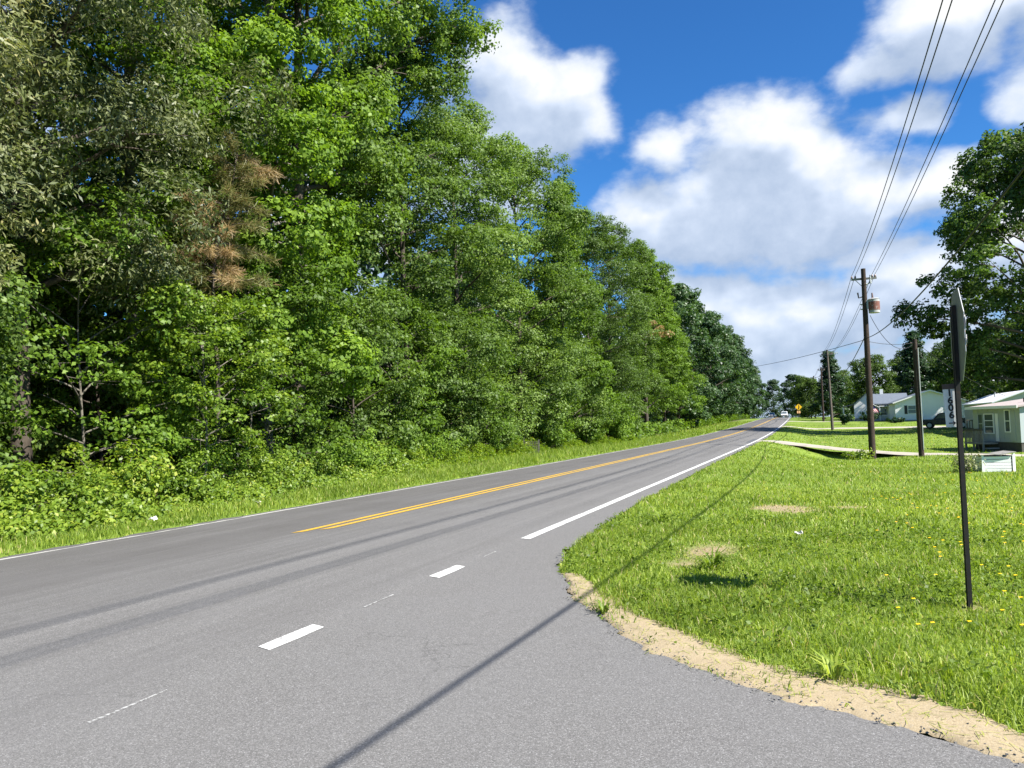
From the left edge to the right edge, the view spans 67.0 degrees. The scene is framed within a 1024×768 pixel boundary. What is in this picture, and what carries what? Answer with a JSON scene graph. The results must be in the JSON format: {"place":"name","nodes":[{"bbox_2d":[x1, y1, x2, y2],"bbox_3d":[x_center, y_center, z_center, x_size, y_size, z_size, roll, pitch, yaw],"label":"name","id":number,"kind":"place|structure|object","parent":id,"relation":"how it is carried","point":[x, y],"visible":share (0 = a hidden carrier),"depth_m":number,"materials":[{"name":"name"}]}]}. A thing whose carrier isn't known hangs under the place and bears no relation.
{"place":"outdoors","nodes":[
{"label":"outdoors","id":0,"kind":"place"},
{"bbox_2d":[0,417,1023,767],"bbox_3d":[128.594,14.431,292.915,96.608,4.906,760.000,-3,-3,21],"label":"road","id":1,"kind":"structure","parent":0,"point":[442,625],"depth_m":5.47,"materials":[{"name":"grey asphalt"}]},
{"bbox_2d":[0,417,1023,743],"bbox_3d":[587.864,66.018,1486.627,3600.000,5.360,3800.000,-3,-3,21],"label":"ground","id":2,"kind":"structure","parent":0,"point":[826,453],"depth_m":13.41,"materials":[{"name":"green plant"}]},
{"bbox_2d":[0,234,57,470],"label":"young tree","id":3,"kind":"object","parent":2,"relation":"on","point":[20,302],"visible":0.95,"depth_m":14.57,"materials":[{"name":"green plant"}]},
{"bbox_2d":[0,460,58,518],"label":"roadside shrub","id":4,"kind":"object","parent":2,"relation":"on","point":[12,485],"visible":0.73,"depth_m":13.35,"materials":[{"name":"green plant"}]},
{"bbox_2d":[0,180,79,482],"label":"young tree","id":5,"kind":"object","parent":2,"relation":"on","point":[41,346],"visible":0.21,"depth_m":18.09,"materials":[{"name":"green plant"}]},
{"bbox_2d":[0,0,84,312],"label":"oak tree","id":6,"kind":"object","parent":2,"relation":"on","point":[13,53],"visible":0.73,"depth_m":15.15,"materials":[{"name":"green plant"}]},
{"bbox_2d":[18,468,126,528],"bbox_3d":[-8.127,2.223,14.696,1.624,1.254,2.071,-2,-3,5],"label":"roadside shrub","id":7,"kind":"object","parent":2,"relation":"on","point":[53,492],"visible":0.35,"depth_m":14.38,"materials":[{"name":"green plant"}]},
{"bbox_2d":[0,197,215,479],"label":"young tree","id":8,"kind":"object","parent":2,"relation":"on","point":[159,438],"visible":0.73,"depth_m":17.60,"materials":[{"name":"green plant"}]},
{"bbox_2d":[48,439,177,505],"bbox_3d":[-8.227,2.033,16.163,2.574,1.812,1.822,-2,-3,11],"label":"roadside shrub","id":9,"kind":"object","parent":2,"relation":"on","point":[144,477],"visible":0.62,"depth_m":15.98,"materials":[{"name":"green plant"}]},
{"bbox_2d":[9,196,233,482],"bbox_3d":[-11.868,-0.926,22.237,6.928,8.653,6.760,-3,-4,30],"label":"young tree","id":10,"kind":"object","parent":2,"relation":"on","point":[96,392],"visible":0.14,"depth_m":20.77,"materials":[{"name":"green plant"}]},
{"bbox_2d":[0,0,301,477],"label":"oak tree","id":11,"kind":"object","parent":2,"relation":"on","point":[105,92],"visible":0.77,"depth_m":17.44,"materials":[{"name":"green plant"}]},
{"bbox_2d":[0,0,325,469],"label":"sweetgum tree","id":12,"kind":"object","parent":2,"relation":"on","point":[167,70],"visible":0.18,"depth_m":20.46,"materials":[{"name":"green plant"}]},
{"bbox_2d":[150,447,219,502],"bbox_3d":[-7.508,2.216,17.708,1.625,1.503,1.661,-1,-3,-16],"label":"roadside shrub","id":13,"kind":"object","parent":2,"relation":"on","point":[175,487],"visible":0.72,"depth_m":17.37,"materials":[{"name":"green plant"}]},
{"bbox_2d":[99,274,303,499],"bbox_3d":[-7.585,0.254,19.207,4.526,5.806,4.350,1,-4,-43],"label":"young tree","id":14,"kind":"object","parent":2,"relation":"on","point":[228,335],"visible":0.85,"depth_m":18.77,"materials":[{"name":"green plant"}]},
{"bbox_2d":[165,408,250,499],"bbox_3d":[-7.960,1.815,19.720,2.094,2.446,1.896,-3,-3,21],"label":"roadside shrub","id":15,"kind":"object","parent":2,"relation":"on","point":[195,447],"visible":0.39,"depth_m":19.61,"materials":[{"name":"green plant"}]},
{"bbox_2d":[154,127,283,473],"bbox_3d":[-7.911,-1.732,20.920,3.162,9.867,3.713,-3,-3,27],"label":"pine tree","id":16,"kind":"object","parent":2,"relation":"on","point":[246,166],"visible":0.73,"depth_m":20.99,"materials":[{"name":"brown plant"}]},
{"bbox_2d":[116,241,321,475],"bbox_3d":[-10.107,-0.933,27.206,7.067,9.046,7.243,-2,-3,5],"label":"young tree","id":17,"kind":"object","parent":2,"relation":"on","point":[287,431],"visible":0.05,"depth_m":26.72,"materials":[{"name":"green plant"}]},
{"bbox_2d":[90,0,400,456],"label":"sweetgum tree","id":18,"kind":"object","parent":2,"relation":"on","point":[263,38],"visible":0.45,"depth_m":24.21,"materials":[{"name":"green plant"}]},
{"bbox_2d":[150,249,362,474],"bbox_3d":[-7.669,-0.381,23.449,6.331,7.675,6.397,-2,-3,7],"label":"young tree","id":19,"kind":"object","parent":2,"relation":"on","point":[316,291],"visible":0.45,"depth_m":22.87,"materials":[{"name":"green plant"}]},
{"bbox_2d":[219,436,293,484],"bbox_3d":[-7.014,2.249,20.961,1.944,1.711,1.570,0,-4,-30],"label":"roadside shrub","id":20,"kind":"object","parent":2,"relation":"on","point":[244,465],"visible":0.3,"depth_m":20.66,"materials":[{"name":"green plant"}]},
{"bbox_2d":[0,428,637,543],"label":"undergrowth","id":21,"kind":"object","parent":2,"relation":"on","point":[14,522],"visible":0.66,"depth_m":17.89,"materials":[{"name":"green leaf"},{"name":"grass"}]},
{"bbox_2d":[158,0,503,463],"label":"tulip tree","id":22,"kind":"object","parent":2,"relation":"on","point":[372,65],"visible":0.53,"depth_m":30.90,"materials":[{"name":"green plant"}]},
{"bbox_2d":[294,437,372,475],"bbox_3d":[-5.544,2.477,24.754,2.356,1.602,2.517,-3,-3,21],"label":"roadside shrub","id":23,"kind":"object","parent":2,"relation":"on","point":[326,457],"visible":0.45,"depth_m":24.52,"materials":[{"name":"green plant"}]},
{"bbox_2d":[272,272,429,454],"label":"young tree","id":24,"kind":"object","parent":2,"relation":"on","point":[373,302],"visible":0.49,"depth_m":28.74,"materials":[{"name":"green plant"}]},
{"bbox_2d":[4,82,703,478],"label":"woodland","id":25,"kind":"object","parent":2,"relation":"on","point":[374,272],"visible":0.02,"depth_m":36.93,"materials":[{"name":"green plant"}]},
{"bbox_2d":[317,427,400,470],"bbox_3d":[-5.368,2.479,27.504,2.632,1.866,3.242,-3,-3,21],"label":"roadside shrub","id":26,"kind":"object","parent":2,"relation":"on","point":[377,461],"visible":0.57,"depth_m":26.94,"materials":[{"name":"green plant"}]},
{"bbox_2d":[0,421,751,555],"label":"grass","id":27,"kind":"structure","parent":2,"relation":"on","point":[307,495],"depth_m":19.87,"materials":[{"name":"green plant"}]},
{"bbox_2d":[320,284,467,454],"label":"young tree","id":28,"kind":"object","parent":2,"relation":"on","point":[425,422],"visible":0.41,"depth_m":32.30,"materials":[{"name":"green plant"}]},
{"bbox_2d":[286,34,507,458],"bbox_3d":[-5.697,-6.302,36.054,10.752,20.538,9.461,1,-4,-36],"label":"maple tree","id":29,"kind":"object","parent":2,"relation":"on","point":[432,272],"visible":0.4,"depth_m":35.15,"materials":[{"name":"green plant"}]},
{"bbox_2d":[382,441,417,468],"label":"roadside shrub","id":30,"kind":"object","parent":2,"relation":"on","point":[407,453],"visible":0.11,"depth_m":29.52,"materials":[{"name":"green plant"}]},
{"bbox_2d":[391,430,450,461],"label":"roadside shrub","id":31,"kind":"object","parent":2,"relation":"on","point":[433,446],"visible":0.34,"depth_m":31.51,"materials":[{"name":"green plant"}]},
{"bbox_2d":[369,297,497,460],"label":"young tree","id":32,"kind":"object","parent":2,"relation":"on","point":[449,316],"visible":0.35,"depth_m":36.23,"materials":[{"name":"green plant"}]},
{"bbox_2d":[415,433,468,460],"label":"roadside shrub","id":33,"kind":"object","parent":2,"relation":"on","point":[452,446],"visible":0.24,"depth_m":34.09,"materials":[{"name":"green plant"}]},
{"bbox_2d":[352,95,541,431],"bbox_3d":[-3.448,-5.843,42.351,10.152,20.194,11.258,-1,-3,-3],"label":"elm tree","id":34,"kind":"object","parent":2,"relation":"on","point":[477,129],"visible":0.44,"depth_m":41.81,"materials":[{"name":"green plant"}]},
{"bbox_2d":[423,408,488,450],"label":"roadside shrub","id":35,"kind":"object","parent":2,"relation":"on","point":[468,424],"visible":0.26,"depth_m":36.81,"materials":[{"name":"green plant"}]},
{"bbox_2d":[410,307,523,448],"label":"young tree","id":36,"kind":"object","parent":2,"relation":"on","point":[497,426],"visible":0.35,"depth_m":38.72,"materials":[{"name":"green plant"}]},
{"bbox_2d":[462,389,539,448],"bbox_3d":[-0.535,2.116,41.720,4.514,3.870,4.007,-3,-3,21],"label":"roadside shrub","id":37,"kind":"object","parent":2,"relation":"on","point":[515,431],"visible":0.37,"depth_m":41.21,"materials":[{"name":"green plant"}]},
{"bbox_2d":[441,135,605,436],"bbox_3d":[0.749,-5.907,50.156,10.971,20.958,9.654,-3,-3,24],"label":"maple tree","id":38,"kind":"object","parent":2,"relation":"on","point":[529,171],"visible":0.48,"depth_m":49.22,"materials":[{"name":"green plant"}]},
{"bbox_2d":[482,318,581,445],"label":"young tree","id":39,"kind":"object","parent":2,"relation":"on","point":[533,337],"visible":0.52,"depth_m":47.08,"materials":[{"name":"green plant"}]},
{"bbox_2d":[520,416,580,447],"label":"roadside shrub","id":40,"kind":"object","parent":2,"relation":"on","point":[560,437],"visible":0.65,"depth_m":48.26,"materials":[{"name":"green plant"}]},
{"bbox_2d":[505,177,634,441],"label":"hornbeam tree","id":41,"kind":"object","parent":2,"relation":"on","point":[598,378],"visible":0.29,"depth_m":56.59,"materials":[{"name":"green plant"}]},
{"bbox_2d":[524,331,622,441],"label":"young tree","id":42,"kind":"object","parent":2,"relation":"on","point":[593,398],"visible":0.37,"depth_m":54.94,"materials":[{"name":"green plant"}]},
{"bbox_2d":[565,415,608,443],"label":"roadside shrub","id":43,"kind":"object","parent":2,"relation":"on","point":[591,436],"visible":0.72,"depth_m":54.48,"materials":[{"name":"green plant"}]},
{"bbox_2d":[534,209,653,430],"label":"elm tree","id":44,"kind":"object","parent":2,"relation":"on","point":[596,243],"visible":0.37,"depth_m":65.14,"materials":[{"name":"green plant"}]},
{"bbox_2d":[591,410,638,439],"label":"roadside shrub","id":45,"kind":"object","parent":2,"relation":"on","point":[625,425],"visible":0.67,"depth_m":60.95,"materials":[{"name":"green plant"}]},
{"bbox_2d":[581,347,652,436],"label":"young tree","id":46,"kind":"object","parent":2,"relation":"on","point":[641,385],"visible":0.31,"depth_m":66.80,"materials":[{"name":"green plant"}]},
{"bbox_2d":[568,221,669,415],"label":"maple tree","id":47,"kind":"object","parent":2,"relation":"on","point":[621,232],"visible":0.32,"depth_m":73.75,"materials":[{"name":"green plant"}]},
{"bbox_2d":[598,238,694,422],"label":"hornbeam tree","id":48,"kind":"object","parent":2,"relation":"on","point":[652,283],"visible":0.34,"depth_m":85.26,"materials":[{"name":"green plant"}]},
{"bbox_2d":[640,320,674,340],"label":"dead branch","id":49,"kind":"object","parent":48,"relation":"attached to","point":[666,331],"visible":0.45,"depth_m":78.17,"materials":[{"name":"brown plant"}]},
{"bbox_2d":[630,260,708,421],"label":"hornbeam tree","id":50,"kind":"object","parent":2,"relation":"on","point":[665,288],"visible":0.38,"depth_m":95.93,"materials":[{"name":"green plant"}]},
{"bbox_2d":[637,283,719,427],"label":"broadleaf tree","id":51,"kind":"object","parent":2,"relation":"on","point":[684,295],"visible":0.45,"depth_m":109.61,"materials":[{"name":"green plant"}]},
{"bbox_2d":[607,413,750,440],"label":"undergrowth","id":52,"kind":"object","parent":2,"relation":"on","point":[647,429],"visible":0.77,"depth_m":90.22,"materials":[{"name":"green plant"}]},
{"bbox_2d":[667,299,726,418],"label":"broadleaf tree","id":53,"kind":"object","parent":2,"relation":"on","point":[714,327],"visible":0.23,"depth_m":126.65,"materials":[{"name":"green plant"}]},
{"bbox_2d":[677,542,740,568],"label":"grass tuft","id":54,"kind":"object","parent":2,"relation":"on","point":[717,561],"visible":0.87,"depth_m":8.30,"materials":[{"name":"green plant"}]},
{"bbox_2d":[686,310,746,423],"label":"broadleaf tree","id":55,"kind":"object","parent":2,"relation":"on","point":[728,354],"visible":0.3,"depth_m":144.51,"materials":[{"name":"green plant"}]},
{"bbox_2d":[696,325,751,416],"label":"broadleaf tree","id":56,"kind":"object","parent":2,"relation":"on","point":[736,361],"visible":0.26,"depth_m":164.94,"materials":[{"name":"green plant"}]},
{"bbox_2d":[717,334,756,419],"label":"broadleaf tree","id":57,"kind":"object","parent":2,"relation":"on","point":[742,349],"visible":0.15,"depth_m":187.65,"materials":[{"name":"green plant"}]},
{"bbox_2d":[720,349,756,417],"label":"broadleaf tree","id":58,"kind":"object","parent":2,"relation":"on","point":[747,410],"visible":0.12,"depth_m":212.31,"materials":[{"name":"green plant"}]},
{"bbox_2d":[742,358,765,414],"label":"broadleaf tree","id":59,"kind":"object","parent":2,"relation":"on","point":[757,380],"visible":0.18,"depth_m":235.87,"materials":[{"name":"green plant"}]},
{"bbox_2d":[748,366,769,418],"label":"broadleaf tree","id":60,"kind":"object","parent":2,"relation":"on","point":[760,385],"visible":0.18,"depth_m":258.94,"materials":[{"name":"green plant"}]},
{"bbox_2d":[762,379,783,417],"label":"broadleaf tree","id":61,"kind":"object","parent":2,"relation":"on","point":[773,384],"visible":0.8,"depth_m":283.25,"materials":[{"name":"green plant"}]},
{"bbox_2d":[778,374,799,416],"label":"broadleaf tree","id":62,"kind":"object","parent":2,"relation":"on","point":[785,384],"visible":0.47,"depth_m":246.09,"materials":[{"name":"green plant"}]},
{"bbox_2d":[559,572,1023,763],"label":"sandy verge","id":63,"kind":"structure","parent":2,"relation":"on","point":[963,724],"depth_m":4.44,"materials":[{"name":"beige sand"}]},
{"bbox_2d":[592,597,618,614],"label":"grass tuft","id":64,"kind":"object","parent":63,"relation":"on","point":[600,607],"visible":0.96,"depth_m":6.55,"materials":[{"name":"green plant"}]},
{"bbox_2d":[567,571,1023,750],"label":"straw","id":65,"kind":"object","parent":63,"relation":"on","point":[813,678],"visible":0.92,"depth_m":4.53,"materials":[{"name":"beige plant"}]},
{"bbox_2d":[800,647,866,679],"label":"grass tuft","id":66,"kind":"object","parent":63,"relation":"on","point":[835,669],"visible":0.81,"depth_m":4.72,"materials":[{"name":"green plant"}]},
{"bbox_2d":[560,511,1023,717],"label":"clover","id":67,"kind":"object","parent":2,"relation":"on","point":[846,600],"visible":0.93,"depth_m":7.33,"materials":[{"name":"green plant"}]},
{"bbox_2d":[784,375,816,417],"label":"broadleaf tree","id":68,"kind":"object","parent":2,"relation":"on","point":[794,390],"visible":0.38,"depth_m":220.44,"materials":[{"name":"green plant"}]},
{"bbox_2d":[791,377,824,417],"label":"broadleaf tree","id":69,"kind":"object","parent":2,"relation":"on","point":[808,384],"visible":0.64,"depth_m":190.46,"materials":[{"name":"green plant"}]},
{"bbox_2d":[822,351,833,429],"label":"utility pole","id":70,"kind":"object","parent":2,"relation":"on","point":[830,398],"visible":0.94,"depth_m":100.02,"materials":[{"name":"brown wood"}]},
{"bbox_2d":[806,351,850,418],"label":"cedar tree","id":71,"kind":"object","parent":2,"relation":"on","point":[836,385],"visible":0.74,"depth_m":152.81,"materials":[{"name":"green plant"}]},
{"bbox_2d":[820,369,863,417],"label":"broadleaf tree","id":72,"kind":"object","parent":2,"relation":"on","point":[848,383],"visible":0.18,"depth_m":178.96,"materials":[{"name":"green plant"}]},
{"bbox_2d":[842,393,873,420],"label":"white house","id":73,"kind":"structure","parent":2,"relation":"on","point":[860,405],"depth_m":140.61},
{"bbox_2d":[841,447,874,459],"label":"roadside shrub","id":74,"kind":"object","parent":2,"relation":"on","point":[861,455],"visible":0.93,"depth_m":41.87,"materials":[{"name":"green plant"}]},
{"bbox_2d":[851,268,879,458],"bbox_3d":[19.873,-0.823,43.028,1.425,11.312,0.620,-3,-3,21],"label":"utility pole","id":75,"kind":"object","parent":2,"relation":"on","point":[871,305],"visible":0.98,"depth_m":42.99,"materials":[{"name":"brown wood"}]},
{"bbox_2d":[852,0,942,274],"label":"power line","id":76,"kind":"object","parent":75,"relation":"attached to","point":[907,114],"visible":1,"depth_m":17.01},
{"bbox_2d":[855,0,952,274],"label":"power line","id":77,"kind":"object","parent":75,"relation":"attached to","point":[914,115],"visible":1,"depth_m":17.34,"materials":[{"name":"black metal"}]},
{"bbox_2d":[872,0,995,273],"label":"power line","id":78,"kind":"object","parent":75,"relation":"attached to","point":[945,114],"visible":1,"depth_m":18.41,"materials":[{"name":"black metal"}]},
{"bbox_2d":[876,0,1003,271],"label":"power line","id":79,"kind":"object","parent":75,"relation":"attached to","point":[951,114],"visible":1,"depth_m":18.44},
{"bbox_2d":[867,167,1023,337],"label":"telephone cable","id":80,"kind":"object","parent":75,"relation":"attached to","point":[992,208],"visible":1,"depth_m":14.14,"materials":[{"name":"black rubber"}]},
{"bbox_2d":[844,354,901,413],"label":"broadleaf tree","id":81,"kind":"object","parent":2,"relation":"on","point":[859,386],"visible":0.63,"depth_m":155.28,"materials":[{"name":"green plant"}]},
{"bbox_2d":[750,379,1008,418],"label":"woodland","id":82,"kind":"object","parent":2,"relation":"on","point":[780,404],"visible":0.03,"depth_m":336.43,"materials":[{"name":"green plant"}]},
{"bbox_2d":[873,389,906,420],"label":"grey house","id":83,"kind":"structure","parent":2,"relation":"on","point":[881,400],"depth_m":126.56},
{"bbox_2d":[885,349,939,394],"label":"broadleaf tree","id":84,"kind":"object","parent":2,"relation":"on","point":[898,359],"visible":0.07,"depth_m":156.12,"materials":[{"name":"green plant"}]},
{"bbox_2d":[891,329,935,395],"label":"broadleaf tree","id":85,"kind":"object","parent":2,"relation":"on","point":[906,375],"visible":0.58,"depth_m":133.48,"materials":[{"name":"green plant"}]},
{"bbox_2d":[910,339,924,456],"bbox_3d":[22.567,1.019,43.025,0.404,7.031,0.292,-4,-4,34],"label":"service pole","id":86,"kind":"object","parent":2,"relation":"on","point":[918,399],"visible":0.87,"depth_m":42.91,"materials":[{"name":"brown wood"}]},
{"bbox_2d":[885,390,968,420],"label":"white house","id":87,"kind":"structure","parent":2,"relation":"on","point":[932,401],"depth_m":115.52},
{"bbox_2d":[923,413,965,428],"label":"pickup truck","id":88,"kind":"object","parent":2,"relation":"on","point":[938,419],"visible":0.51,"depth_m":91.61,"materials":[{"name":"black metal"}]},
{"bbox_2d":[924,342,973,391],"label":"broadleaf tree","id":89,"kind":"object","parent":2,"relation":"on","point":[928,354],"visible":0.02,"depth_m":175.81,"materials":[{"name":"green plant"}]},
{"bbox_2d":[890,121,1023,395],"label":"oak tree","id":90,"kind":"object","parent":2,"relation":"on","point":[960,224],"visible":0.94,"depth_m":79.01,"materials":[{"name":"green plant"}]},
{"bbox_2d":[950,288,972,608],"bbox_3d":[3.725,0.701,6.391,0.049,2.966,0.809,-3,-3,22],"label":"stop sign","id":91,"kind":"object","parent":2,"relation":"on","point":[957,333],"visible":0.99,"depth_m":6.36,"materials":[{"name":"metal"}]},
{"bbox_2d":[942,384,955,426],"bbox_3d":[3.684,0.179,6.492,0.108,0.362,0.019,-5,-4,25],"label":"house number sign","id":92,"kind":"object","parent":91,"relation":"attached to","point":[949,403],"visible":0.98,"depth_m":6.49,"materials":[{"name":"white metal"}]},
{"bbox_2d":[925,335,1000,402],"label":"broadleaf tree","id":93,"kind":"object","parent":2,"relation":"on","point":[941,365],"visible":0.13,"depth_m":132.67,"materials":[{"name":"green plant"}]},
{"bbox_2d":[944,447,986,472],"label":"roadside shrub","id":94,"kind":"object","parent":2,"relation":"on","point":[968,464],"visible":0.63,"depth_m":24.80,"materials":[{"name":"green plant"}]},
{"bbox_2d":[962,390,1023,436],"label":"mobile home","id":95,"kind":"object","parent":2,"relation":"on","point":[997,398],"visible":0.27,"depth_m":68.16,"materials":[{"name":"beige"}]},
{"bbox_2d":[962,318,1023,398],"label":"broadleaf tree","id":96,"kind":"object","parent":2,"relation":"on","point":[979,394],"visible":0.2,"depth_m":110.26,"materials":[{"name":"green plant"}]},
{"bbox_2d":[963,398,1023,451],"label":"mobile home","id":97,"kind":"object","parent":2,"relation":"on","point":[999,426],"visible":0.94,"depth_m":45.62,"materials":[{"name":"green"}]},
{"bbox_2d":[983,413,994,433],"bbox_3d":[28.623,2.380,46.437,0.050,1.220,0.920,-1,-3,-1],"label":"window","id":98,"kind":"structure","parent":97,"relation":"in","point":[988,418],"depth_m":46.41,"materials":[{"name":"white glass"}]},
{"bbox_2d":[1003,409,1010,431],"bbox_3d":[28.656,2.139,44.751,0.050,1.320,0.520,-1,-3,-1],"label":"window","id":99,"kind":"structure","parent":97,"relation":"in","point":[1007,426],"depth_m":44.76,"materials":[{"name":"white glass"}]},
{"bbox_2d":[971,451,1015,471],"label":"well house","id":100,"kind":"structure","parent":2,"relation":"on","point":[997,461],"depth_m":25.03,"materials":[{"name":"white"}]},
{"bbox_2d":[986,319,1023,394],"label":"broadleaf tree","id":101,"kind":"object","parent":2,"relation":"on","point":[1013,336],"visible":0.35,"depth_m":88.74,"materials":[{"name":"green plant"}]},
{"bbox_2d":[0,0,1023,418],"label":"sky","id":102,"kind":"structure","parent":0,"point":[751,145],"materials":[{"name":"blue"}]},
{"bbox_2d":[782,426,945,428],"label":"driveway","id":103,"kind":"structure","parent":0,"point":[867,427],"depth_m":102.20,"materials":[{"name":"concrete"}]},
{"bbox_2d":[759,440,1023,455],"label":"driveway","id":104,"kind":"structure","parent":0,"point":[841,449],"depth_m":48.04,"materials":[{"name":"concrete"}]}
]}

